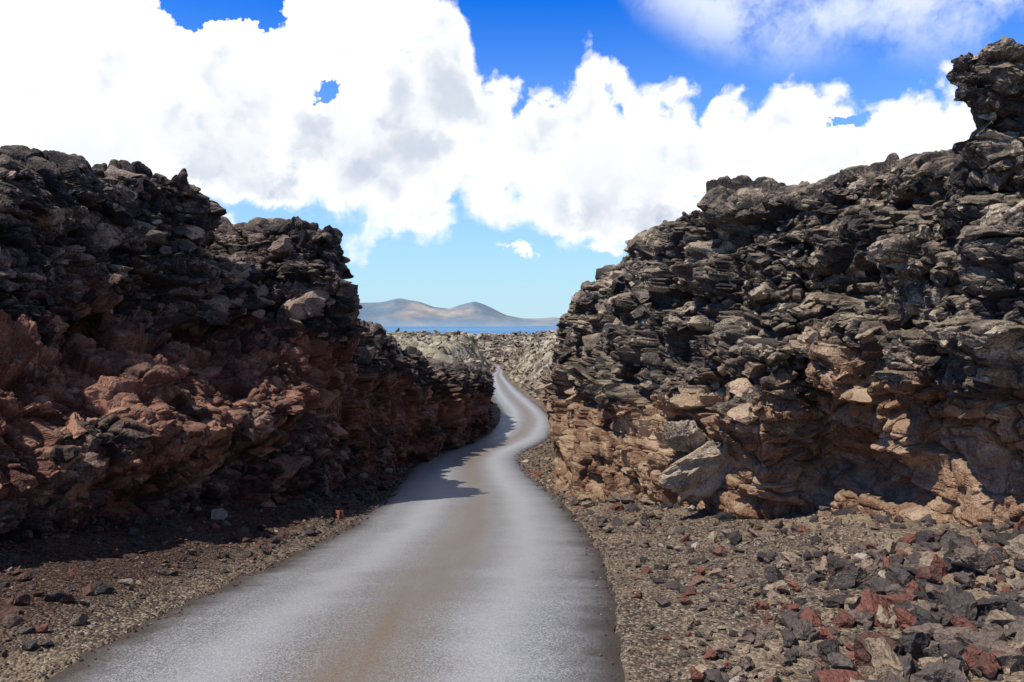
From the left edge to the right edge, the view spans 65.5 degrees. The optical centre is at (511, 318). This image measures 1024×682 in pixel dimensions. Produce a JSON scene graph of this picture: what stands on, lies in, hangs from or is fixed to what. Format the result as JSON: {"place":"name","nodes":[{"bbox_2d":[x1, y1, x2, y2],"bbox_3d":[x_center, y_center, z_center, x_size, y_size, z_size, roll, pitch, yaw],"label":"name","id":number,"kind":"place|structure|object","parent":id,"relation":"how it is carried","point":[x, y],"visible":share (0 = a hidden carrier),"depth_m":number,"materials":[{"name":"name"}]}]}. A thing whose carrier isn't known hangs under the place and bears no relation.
{"place":"outdoors","nodes":[
{"label":"outdoors","id":0,"kind":"place"},
{"bbox_2d":[43,366,624,681],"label":"asphalt road","id":1,"kind":"structure","parent":0,"point":[473,562],"depth_m":6.61,"materials":[{"name":"grey asphalt"}]},
{"bbox_2d":[357,298,559,325],"bbox_3d":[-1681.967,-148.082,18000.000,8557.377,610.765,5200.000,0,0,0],"label":"distant hills","id":2,"kind":"structure","parent":0,"point":[399,312],"depth_m":16411.46,"materials":[{"name":"grey"}]},
{"bbox_2d":[383,326,557,334],"bbox_3d":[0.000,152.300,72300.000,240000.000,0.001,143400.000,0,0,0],"label":"sea","id":3,"kind":"structure","parent":0,"point":[476,330],"depth_m":12097.84,"materials":[{"name":"liquid"}]},
{"bbox_2d":[0,331,1023,681],"bbox_3d":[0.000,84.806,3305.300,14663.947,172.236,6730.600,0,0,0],"label":"ground","id":4,"kind":"structure","parent":0,"point":[16,659],"depth_m":7.64,"materials":[{"name":"brown gravel"}]},
{"bbox_2d":[0,145,495,542],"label":"lava rock cliff","id":5,"kind":"structure","parent":4,"relation":"on","point":[116,374],"depth_m":12.31,"materials":[{"name":"brown stone"}]},
{"bbox_2d":[0,160,492,537],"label":"cliff blocks","id":6,"kind":"structure","parent":5,"relation":"on","point":[304,303],"depth_m":13.42,"materials":[{"name":"grey stone"}]},
{"bbox_2d":[0,158,492,536],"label":"cliff rubble","id":7,"kind":"object","parent":5,"relation":"on","point":[319,282],"visible":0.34,"depth_m":13.07,"materials":[{"name":"grey stone"}]},
{"bbox_2d":[387,328,558,417],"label":"lava field blocks","id":8,"kind":"structure","parent":4,"relation":"on","point":[520,343],"depth_m":144.67,"materials":[{"name":"grey stone"}]},
{"bbox_2d":[0,419,1023,681],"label":"lava stones","id":9,"kind":"object","parent":4,"relation":"on","point":[14,617],"visible":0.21,"depth_m":8.84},
{"bbox_2d":[133,476,1023,664],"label":"lava boulders","id":10,"kind":"object","parent":4,"relation":"on","point":[975,559],"visible":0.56,"depth_m":6.27,"materials":[{"name":"stone"}]},
{"bbox_2d":[658,385,804,503],"bbox_3d":[3.095,1.906,12.133,1.544,2.037,3.104,0,0,-25],"label":"basalt bulge","id":11,"kind":"object","parent":4,"relation":"on","point":[700,470],"visible":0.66,"depth_m":12.15,"materials":[{"name":"grey stone"}]},
{"bbox_2d":[537,38,1023,527],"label":"lava rock cliff","id":12,"kind":"structure","parent":4,"relation":"on","point":[912,459],"depth_m":10.87,"materials":[{"name":"brown stone"}]},
{"bbox_2d":[533,35,1023,519],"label":"cliff blocks","id":13,"kind":"structure","parent":12,"relation":"on","point":[738,387],"depth_m":10.69,"materials":[{"name":"grey stone"}]},
{"bbox_2d":[541,43,1023,502],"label":"cliff rubble","id":14,"kind":"object","parent":12,"relation":"on","point":[674,302],"visible":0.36,"depth_m":10.74,"materials":[{"name":"grey stone"}]},
{"bbox_2d":[662,519,1023,681],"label":"lava rocks","id":15,"kind":"object","parent":4,"relation":"on","point":[935,644],"visible":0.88,"depth_m":5.49,"materials":[{"name":"stone"}]},
{"bbox_2d":[0,0,1023,318],"label":"sky","id":16,"kind":"structure","parent":0,"point":[499,155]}
]}

